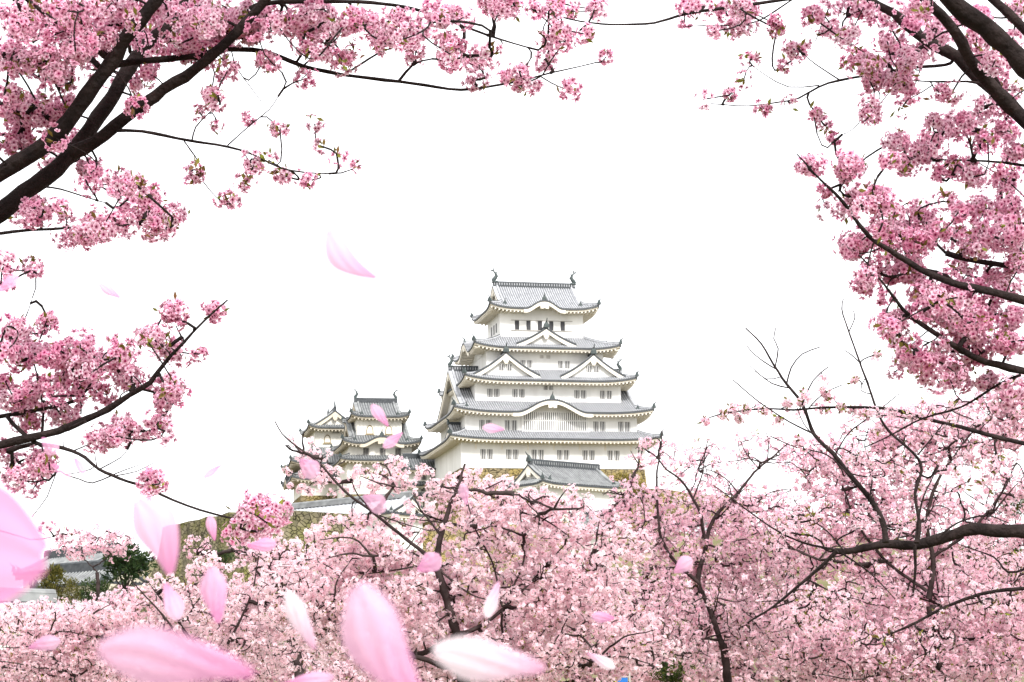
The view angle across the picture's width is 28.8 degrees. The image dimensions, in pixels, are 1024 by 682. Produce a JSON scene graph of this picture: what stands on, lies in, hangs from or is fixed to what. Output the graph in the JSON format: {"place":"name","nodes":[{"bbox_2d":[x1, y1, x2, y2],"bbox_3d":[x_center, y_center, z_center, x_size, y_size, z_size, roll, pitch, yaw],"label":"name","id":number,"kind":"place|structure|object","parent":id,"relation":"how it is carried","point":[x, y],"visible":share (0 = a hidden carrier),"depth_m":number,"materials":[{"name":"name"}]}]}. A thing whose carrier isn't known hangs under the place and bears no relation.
{"place":"outdoors","nodes":[
{"label":"outdoors","id":0,"kind":"place"},
{"bbox_2d":[0,485,49,604],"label":"falling petal","id":1,"kind":"object","parent":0,"point":[24,544],"visible":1,"depth_m":0.25,"materials":[{"name":"plant"}]},
{"bbox_2d":[131,496,178,575],"bbox_3d":[-0.084,0.046,0.467,0.012,0.019,0.004,-1,-10,0],"label":"falling petal","id":2,"kind":"object","parent":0,"point":[155,526],"visible":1,"depth_m":0.47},
{"bbox_2d":[97,625,254,681],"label":"falling petal","id":3,"kind":"object","parent":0,"point":[144,653],"visible":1,"depth_m":0.24,"materials":[{"name":"plant"}]},
{"bbox_2d":[200,567,226,622],"bbox_3d":[-0.101,0.086,0.673,0.010,0.019,0.003,-1,-10,0],"label":"falling petal","id":4,"kind":"object","parent":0,"point":[213,588],"visible":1,"depth_m":0.67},
{"bbox_2d":[324,228,377,279],"bbox_3d":[-0.043,-0.024,0.532,0.014,0.014,0.003,-1,-10,0],"label":"falling petal","id":5,"kind":"object","parent":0,"point":[340,255],"visible":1,"depth_m":0.53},
{"bbox_2d":[341,581,418,681],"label":"falling petal","id":6,"kind":"object","parent":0,"point":[374,640],"visible":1,"depth_m":0.27,"materials":[{"name":"plant"}]},
{"bbox_2d":[371,404,388,426],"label":"falling petal","id":7,"kind":"object","parent":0,"point":[378,414],"visible":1,"depth_m":1.44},
{"bbox_2d":[432,636,545,681],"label":"falling petal","id":8,"kind":"object","parent":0,"point":[472,658],"visible":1,"depth_m":0.31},
{"bbox_2d":[0,0,1023,559],"label":"sky","id":9,"kind":"structure","parent":0,"point":[693,229],"materials":[{"name":"white"}]},
{"bbox_2d":[79,529,1023,681],"bbox_3d":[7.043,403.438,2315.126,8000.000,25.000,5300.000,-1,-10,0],"label":"ground","id":10,"kind":"structure","parent":0,"point":[825,584],"depth_m":247.44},
{"bbox_2d":[0,275,18,291],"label":"falling petal","id":11,"kind":"object","parent":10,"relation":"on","point":[10,281],"visible":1,"depth_m":1.47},
{"bbox_2d":[0,588,62,675],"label":"roofed wall","id":12,"kind":"structure","parent":10,"relation":"on","point":[27,595],"depth_m":94.37,"materials":[{"name":"white paint"}]},
{"bbox_2d":[29,635,60,649],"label":"falling petal","id":13,"kind":"object","parent":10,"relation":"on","point":[48,642],"visible":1,"depth_m":1.11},
{"bbox_2d":[41,437,58,454],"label":"falling petal","id":14,"kind":"object","parent":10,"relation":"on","point":[50,446],"visible":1,"depth_m":1.76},
{"bbox_2d":[36,562,70,601],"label":"evergreen tree","id":15,"kind":"object","parent":10,"relation":"on","point":[52,572],"visible":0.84,"depth_m":103.28,"materials":[{"name":"green plant"}]},
{"bbox_2d":[52,463,70,478],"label":"falling petal","id":16,"kind":"object","parent":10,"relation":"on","point":[63,472],"visible":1,"depth_m":1.60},
{"bbox_2d":[0,596,127,681],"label":"cherry tree","id":17,"kind":"object","parent":10,"relation":"on","point":[34,606],"visible":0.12,"depth_m":39.39,"materials":[{"name":"pink plant"}]},
{"bbox_2d":[63,576,81,607],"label":"evergreen tree","id":18,"kind":"object","parent":10,"relation":"on","point":[70,596],"visible":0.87,"depth_m":99.39,"materials":[{"name":"green plant"}]},
{"bbox_2d":[74,458,85,473],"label":"falling petal","id":19,"kind":"object","parent":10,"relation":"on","point":[80,466],"visible":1,"depth_m":1.94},
{"bbox_2d":[28,543,147,596],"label":"gatehouse","id":20,"kind":"object","parent":10,"relation":"on","point":[52,556],"visible":0.12,"depth_m":195.62,"materials":[{"name":"tile"}]},
{"bbox_2d":[30,560,150,638],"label":"roofed wall","id":21,"kind":"structure","parent":10,"relation":"on","point":[82,570],"depth_m":173.14,"materials":[{"name":"white paint"}]},
{"bbox_2d":[49,523,137,622],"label":"cherry tree","id":22,"kind":"object","parent":10,"relation":"on","point":[92,539],"visible":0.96,"depth_m":111.65,"materials":[{"name":"pink plant"}]},
{"bbox_2d":[76,577,111,609],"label":"shrub","id":23,"kind":"object","parent":10,"relation":"on","point":[88,595],"visible":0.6,"depth_m":119.05,"materials":[{"name":"green plant"}]},
{"bbox_2d":[0,577,189,681],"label":"cherry tree","id":24,"kind":"object","parent":10,"relation":"on","point":[73,647],"visible":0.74,"depth_m":28.56,"materials":[{"name":"pink plant"}]},
{"bbox_2d":[99,283,119,297],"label":"falling petal","id":25,"kind":"object","parent":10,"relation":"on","point":[107,289],"visible":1,"depth_m":1.45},
{"bbox_2d":[82,585,144,629],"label":"cherry tree","id":26,"kind":"object","parent":10,"relation":"on","point":[119,596],"visible":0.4,"depth_m":73.33,"materials":[{"name":"pink plant"}]},
{"bbox_2d":[102,540,157,622],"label":"evergreen tree","id":27,"kind":"object","parent":10,"relation":"on","point":[137,562],"visible":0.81,"depth_m":134.00,"materials":[{"name":"green plant"}]},
{"bbox_2d":[163,583,184,620],"bbox_3d":[-0.159,0.123,0.936,0.010,0.018,0.005,-1,-10,0],"label":"falling petal","id":28,"kind":"object","parent":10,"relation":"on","point":[174,605],"visible":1,"depth_m":0.94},
{"bbox_2d":[155,576,265,640],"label":"cherry tree","id":29,"kind":"object","parent":10,"relation":"on","point":[232,580],"visible":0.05,"depth_m":65.52,"materials":[{"name":"pink plant"}]},
{"bbox_2d":[206,515,216,540],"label":"falling petal","id":30,"kind":"object","parent":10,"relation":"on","point":[211,525],"visible":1,"depth_m":1.49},
{"bbox_2d":[204,465,220,478],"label":"falling petal","id":31,"kind":"object","parent":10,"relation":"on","point":[210,472],"visible":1,"depth_m":1.77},
{"bbox_2d":[205,549,234,573],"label":"shrub","id":32,"kind":"object","parent":10,"relation":"on","point":[226,556],"visible":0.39,"depth_m":149.25,"materials":[{"name":"green plant"}]},
{"bbox_2d":[129,531,327,681],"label":"cherry tree","id":33,"kind":"object","parent":10,"relation":"on","point":[246,651],"visible":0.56,"depth_m":24.75,"materials":[{"name":"pink plant"}]},
{"bbox_2d":[120,595,366,681],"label":"cherry tree","id":34,"kind":"object","parent":10,"relation":"on","point":[336,667],"visible":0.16,"depth_m":41.29,"materials":[{"name":"pink plant"}]},
{"bbox_2d":[138,510,367,622],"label":"stone rampart","id":35,"kind":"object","parent":10,"relation":"on","point":[301,520],"visible":0.23,"depth_m":161.84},
{"bbox_2d":[247,537,275,551],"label":"falling petal","id":36,"kind":"object","parent":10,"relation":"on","point":[265,544],"visible":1,"depth_m":1.32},
{"bbox_2d":[183,526,343,677],"bbox_3d":[-3.494,4.880,29.627,2.867,4.373,1.471,-1,-10,0],"label":"cherry tree","id":37,"kind":"object","parent":10,"relation":"on","point":[237,551],"visible":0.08,"depth_m":29.80,"materials":[{"name":"pink plant"}]},
{"bbox_2d":[284,590,316,649],"bbox_3d":[-0.059,0.078,0.554,0.009,0.017,0.004,-1,-10,0],"label":"falling petal","id":38,"kind":"object","parent":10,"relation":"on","point":[297,615],"visible":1,"depth_m":0.55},
{"bbox_2d":[0,0,613,545],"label":"cherry tree","id":39,"kind":"object","parent":10,"relation":"on","point":[202,34],"visible":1,"depth_m":9.19,"materials":[{"name":"pink plant"}]},
{"bbox_2d":[299,458,319,478],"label":"falling petal","id":40,"kind":"object","parent":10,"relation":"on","point":[310,469],"visible":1,"depth_m":1.50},
{"bbox_2d":[286,671,333,681],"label":"falling petal","id":41,"kind":"object","parent":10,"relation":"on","point":[316,676],"visible":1,"depth_m":0.75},
{"bbox_2d":[280,401,345,502],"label":"keep","id":42,"kind":"structure","parent":10,"relation":"on","point":[326,431],"depth_m":349.37,"materials":[{"name":"paint"}]},
{"bbox_2d":[323,434,331,443],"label":"window","id":43,"kind":"structure","parent":42,"relation":"in","point":[327,440],"depth_m":349.98,"materials":[{"name":"beige paint"}]},
{"bbox_2d":[282,491,441,613],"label":"storehouse","id":44,"kind":"structure","parent":10,"relation":"on","point":[395,504],"depth_m":195.02,"materials":[{"name":"white paint"}]},
{"bbox_2d":[363,494,386,513],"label":"falling petal","id":45,"kind":"object","parent":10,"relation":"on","point":[376,503],"visible":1,"depth_m":1.42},
{"bbox_2d":[328,389,422,497],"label":"keep","id":46,"kind":"structure","parent":10,"relation":"on","point":[366,434],"depth_m":335.56,"materials":[{"name":"paint"}]},
{"bbox_2d":[363,448,368,454],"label":"window","id":47,"kind":"structure","parent":46,"relation":"in","point":[365,450],"depth_m":334.28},
{"bbox_2d":[365,425,374,434],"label":"window","id":48,"kind":"structure","parent":46,"relation":"in","point":[369,431],"depth_m":336.32,"materials":[{"name":"beige paint"}]},
{"bbox_2d":[385,425,392,434],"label":"window","id":49,"kind":"structure","parent":46,"relation":"in","point":[388,431],"depth_m":337.06,"materials":[{"name":"beige paint"}]},
{"bbox_2d":[395,448,400,454],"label":"window","id":50,"kind":"structure","parent":46,"relation":"in","point":[397,450],"depth_m":335.50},
{"bbox_2d":[190,522,569,637],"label":"stone rampart","id":51,"kind":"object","parent":10,"relation":"on","point":[447,537],"visible":0.01,"depth_m":215.26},
{"bbox_2d":[383,432,402,448],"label":"falling petal","id":52,"kind":"object","parent":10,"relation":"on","point":[391,441],"visible":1,"depth_m":1.65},
{"bbox_2d":[282,576,551,681],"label":"cherry tree","id":53,"kind":"object","parent":10,"relation":"on","point":[368,678],"visible":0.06,"depth_m":43.15,"materials":[{"name":"pink plant"}]},
{"bbox_2d":[398,453,435,526],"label":"corridor turret","id":54,"kind":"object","parent":10,"relation":"on","point":[414,459],"visible":0.12,"depth_m":328.41,"materials":[{"name":"paint"}]},
{"bbox_2d":[417,552,441,571],"bbox_3d":[-0.061,0.163,1.471,0.019,0.015,0.005,-1,-10,0],"label":"falling petal","id":55,"kind":"object","parent":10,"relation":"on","point":[431,562],"visible":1,"depth_m":1.47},
{"bbox_2d":[458,483,468,504],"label":"falling petal","id":56,"kind":"object","parent":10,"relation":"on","point":[463,491],"visible":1,"depth_m":1.65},
{"bbox_2d":[250,421,685,681],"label":"cherry tree","id":57,"kind":"object","parent":10,"relation":"on","point":[387,557],"visible":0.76,"depth_m":20.83,"materials":[{"name":"pink plant"}]},
{"bbox_2d":[483,581,499,617],"bbox_3d":[-0.010,0.133,1.023,0.009,0.019,0.008,-1,-10,0],"label":"falling petal","id":58,"kind":"object","parent":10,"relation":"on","point":[491,604],"visible":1,"depth_m":1.02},
{"bbox_2d":[482,423,503,432],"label":"falling petal","id":59,"kind":"object","parent":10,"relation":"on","point":[490,428],"visible":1,"depth_m":1.72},
{"bbox_2d":[476,503,572,526],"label":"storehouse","id":60,"kind":"structure","parent":10,"relation":"on","point":[565,519],"depth_m":256.08,"materials":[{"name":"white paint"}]},
{"bbox_2d":[417,268,663,526],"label":"castle keep","id":61,"kind":"structure","parent":10,"relation":"on","point":[538,377],"depth_m":315.14,"materials":[{"name":"paint"}]},
{"bbox_2d":[479,420,484,429],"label":"window","id":62,"kind":"structure","parent":61,"relation":"in","point":[481,422],"depth_m":310.52,"materials":[{"name":"white paint"}]},
{"bbox_2d":[481,449,485,458],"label":"window","id":63,"kind":"structure","parent":61,"relation":"in","point":[483,451],"depth_m":308.70,"materials":[{"name":"white paint"}]},
{"bbox_2d":[487,449,492,458],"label":"window","id":64,"kind":"structure","parent":61,"relation":"in","point":[490,451],"depth_m":309.01,"materials":[{"name":"white paint"}]},
{"bbox_2d":[487,388,492,396],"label":"window","id":65,"kind":"structure","parent":61,"relation":"in","point":[490,393],"depth_m":313.49,"materials":[{"name":"white paint"}]},
{"bbox_2d":[494,389,498,396],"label":"window","id":66,"kind":"structure","parent":61,"relation":"in","point":[496,391],"depth_m":313.72,"materials":[{"name":"white paint"}]},
{"bbox_2d":[505,420,509,429],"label":"window","id":67,"kind":"structure","parent":61,"relation":"in","point":[507,422],"depth_m":311.43,"materials":[{"name":"white paint"}]},
{"bbox_2d":[506,449,511,458],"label":"window","id":68,"kind":"structure","parent":61,"relation":"in","point":[508,452],"depth_m":309.61,"materials":[{"name":"white paint"}]},
{"bbox_2d":[512,420,516,429],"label":"window","id":69,"kind":"structure","parent":61,"relation":"in","point":[514,422],"depth_m":311.66,"materials":[{"name":"white paint"}]},
{"bbox_2d":[513,449,517,458],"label":"window","id":70,"kind":"structure","parent":61,"relation":"in","point":[515,452],"depth_m":309.84,"materials":[{"name":"white paint"}]},
{"bbox_2d":[513,389,517,396],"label":"window","id":71,"kind":"structure","parent":61,"relation":"in","point":[515,391],"depth_m":314.41,"materials":[{"name":"white paint"}]},
{"bbox_2d":[515,320,524,329],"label":"window","id":72,"kind":"structure","parent":61,"relation":"in","point":[519,325],"depth_m":320.30,"materials":[{"name":"white paint"}]},
{"bbox_2d":[519,389,523,397],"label":"window","id":73,"kind":"structure","parent":61,"relation":"in","point":[521,391],"depth_m":314.64,"materials":[{"name":"white paint"}]},
{"bbox_2d":[526,321,535,329],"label":"window","id":74,"kind":"structure","parent":61,"relation":"in","point":[530,325],"depth_m":320.69,"materials":[{"name":"white paint"}]},
{"bbox_2d":[532,450,536,458],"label":"window","id":75,"kind":"structure","parent":61,"relation":"in","point":[534,452],"depth_m":310.52,"materials":[{"name":"white paint"}]},
{"bbox_2d":[539,450,543,458],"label":"window","id":76,"kind":"structure","parent":61,"relation":"in","point":[541,452],"depth_m":310.75,"materials":[{"name":"white paint"}]},
{"bbox_2d":[538,321,545,329],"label":"window","id":77,"kind":"structure","parent":61,"relation":"in","point":[540,323],"depth_m":321.08,"materials":[{"name":"white paint"}]},
{"bbox_2d":[549,321,558,330],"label":"window","id":78,"kind":"structure","parent":61,"relation":"in","point":[554,325],"depth_m":321.55,"materials":[{"name":"white paint"}]},
{"bbox_2d":[557,450,561,459],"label":"window","id":79,"kind":"structure","parent":61,"relation":"in","point":[559,452],"depth_m":311.43,"materials":[{"name":"white paint"}]},
{"bbox_2d":[561,322,569,330],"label":"window","id":80,"kind":"structure","parent":61,"relation":"in","point":[565,326],"depth_m":321.94,"materials":[{"name":"white paint"}]},
{"bbox_2d":[564,450,568,459],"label":"window","id":81,"kind":"structure","parent":61,"relation":"in","point":[566,452],"depth_m":311.66,"materials":[{"name":"white paint"}]},
{"bbox_2d":[581,390,585,398],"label":"window","id":82,"kind":"structure","parent":61,"relation":"in","point":[583,392],"depth_m":316.87,"materials":[{"name":"white paint"}]},
{"bbox_2d":[583,450,587,459],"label":"window","id":83,"kind":"structure","parent":61,"relation":"in","point":[585,452],"depth_m":312.34,"materials":[{"name":"white paint"}]},
{"bbox_2d":[589,450,594,459],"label":"window","id":84,"kind":"structure","parent":61,"relation":"in","point":[592,456],"depth_m":312.65,"materials":[{"name":"white paint"}]},
{"bbox_2d":[594,421,598,430],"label":"window","id":85,"kind":"structure","parent":61,"relation":"in","point":[596,426],"depth_m":314.64,"materials":[{"name":"white paint"}]},
{"bbox_2d":[600,421,604,431],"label":"window","id":86,"kind":"structure","parent":61,"relation":"in","point":[602,424],"depth_m":314.87,"materials":[{"name":"white paint"}]},
{"bbox_2d":[600,390,604,398],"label":"window","id":87,"kind":"structure","parent":61,"relation":"in","point":[602,393],"depth_m":317.57,"materials":[{"name":"white paint"}]},
{"bbox_2d":[607,391,611,398],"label":"window","id":88,"kind":"structure","parent":61,"relation":"in","point":[609,393],"depth_m":317.80,"materials":[{"name":"white paint"}]},
{"bbox_2d":[608,450,612,459],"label":"window","id":89,"kind":"structure","parent":61,"relation":"in","point":[610,453],"depth_m":313.26,"materials":[{"name":"white paint"}]},
{"bbox_2d":[614,450,619,459],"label":"window","id":90,"kind":"structure","parent":61,"relation":"in","point":[617,455],"depth_m":313.49,"materials":[{"name":"white paint"}]},
{"bbox_2d":[618,422,623,431],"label":"window","id":91,"kind":"structure","parent":61,"relation":"in","point":[620,424],"depth_m":315.48,"materials":[{"name":"white paint"}]},
{"bbox_2d":[625,422,629,431],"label":"window","id":92,"kind":"structure","parent":61,"relation":"in","point":[627,424],"depth_m":315.72,"materials":[{"name":"white paint"}]},
{"bbox_2d":[499,451,626,518],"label":"gate turret","id":93,"kind":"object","parent":10,"relation":"on","point":[554,476],"visible":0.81,"depth_m":271.49,"materials":[{"name":"white paint"}]},
{"bbox_2d":[448,551,717,681],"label":"cherry tree","id":94,"kind":"object","parent":10,"relation":"on","point":[575,677],"visible":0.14,"depth_m":39.30,"materials":[{"name":"pink plant"}]},
{"bbox_2d":[566,520,612,602],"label":"cherry blossoms","id":95,"kind":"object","parent":10,"relation":"on","point":[592,541],"depth_m":228.47,"materials":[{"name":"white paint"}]},
{"bbox_2d":[577,509,613,572],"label":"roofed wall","id":96,"kind":"structure","parent":10,"relation":"on","point":[587,516],"depth_m":245.09,"materials":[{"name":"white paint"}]},
{"bbox_2d":[587,653,615,669],"bbox_3d":[0.056,0.201,1.250,0.018,0.011,0.002,-1,-10,0],"label":"falling petal","id":97,"kind":"object","parent":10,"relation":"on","point":[604,662],"visible":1,"depth_m":1.25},
{"bbox_2d":[592,611,613,622],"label":"falling petal","id":98,"kind":"object","parent":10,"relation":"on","point":[600,617],"visible":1,"depth_m":1.69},
{"bbox_2d":[611,673,630,681],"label":"banner","id":99,"kind":"object","parent":10,"relation":"on","point":[624,679],"visible":0.47,"depth_m":30.56,"materials":[{"name":"blue fabric"}]},
{"bbox_2d":[647,651,697,681],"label":"shrub","id":100,"kind":"object","parent":10,"relation":"on","point":[674,677],"visible":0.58,"depth_m":32.43,"materials":[{"name":"green plant"}]},
{"bbox_2d":[674,556,692,572],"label":"falling petal","id":101,"kind":"object","parent":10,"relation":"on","point":[684,564],"visible":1,"depth_m":1.70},
{"bbox_2d":[617,488,751,529],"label":"cherry blossoms","id":102,"kind":"object","parent":10,"relation":"on","point":[662,494],"visible":0.06,"depth_m":289.12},
{"bbox_2d":[615,472,646,514],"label":"stone wall","id":103,"kind":"structure","parent":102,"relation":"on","point":[626,476],"depth_m":283.92,"materials":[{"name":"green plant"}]},
{"bbox_2d":[663,521,717,536],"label":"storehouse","id":104,"kind":"structure","parent":10,"relation":"on","point":[698,528],"depth_m":270.04,"materials":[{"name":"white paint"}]},
{"bbox_2d":[576,429,832,681],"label":"cherry tree","id":105,"kind":"object","parent":10,"relation":"on","point":[711,618],"visible":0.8,"depth_m":24.39,"materials":[{"name":"pink plant"}]},
{"bbox_2d":[638,560,890,681],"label":"cherry tree","id":106,"kind":"object","parent":10,"relation":"on","point":[761,673],"visible":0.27,"depth_m":41.19,"materials":[{"name":"pink plant"}]},
{"bbox_2d":[531,0,1023,447],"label":"cherry tree","id":107,"kind":"object","parent":10,"relation":"on","point":[946,300],"visible":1,"depth_m":9.27,"materials":[{"name":"pink plant"}]},
{"bbox_2d":[696,298,1023,674],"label":"cherry tree","id":108,"kind":"object","parent":10,"relation":"on","point":[1008,530],"visible":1,"depth_m":14.10,"materials":[{"name":"pink plant"}]},
{"bbox_2d":[748,370,1023,681],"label":"cherry tree","id":109,"kind":"object","parent":10,"relation":"on","point":[943,668],"visible":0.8,"depth_m":22.82,"materials":[{"name":"pink plant"}]},
{"bbox_2d":[780,551,1023,681],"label":"cherry tree","id":110,"kind":"object","parent":10,"relation":"on","point":[854,608],"visible":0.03,"depth_m":43.31,"materials":[{"name":"pink plant"}]},
{"bbox_2d":[889,518,1023,661],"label":"cherry tree","id":111,"kind":"object","parent":10,"relation":"on","point":[999,546],"visible":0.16,"depth_m":39.55,"materials":[{"name":"pink plant"}]},
{"bbox_2d":[960,538,1022,681],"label":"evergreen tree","id":112,"kind":"object","parent":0,"point":[1005,562],"visible":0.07,"depth_m":45.38,"materials":[{"name":"green plant"}]},
{"bbox_2d":[996,490,1023,553],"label":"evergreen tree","id":113,"kind":"object","parent":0,"point":[1017,507],"visible":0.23,"depth_m":51.94,"materials":[{"name":"green plant"}]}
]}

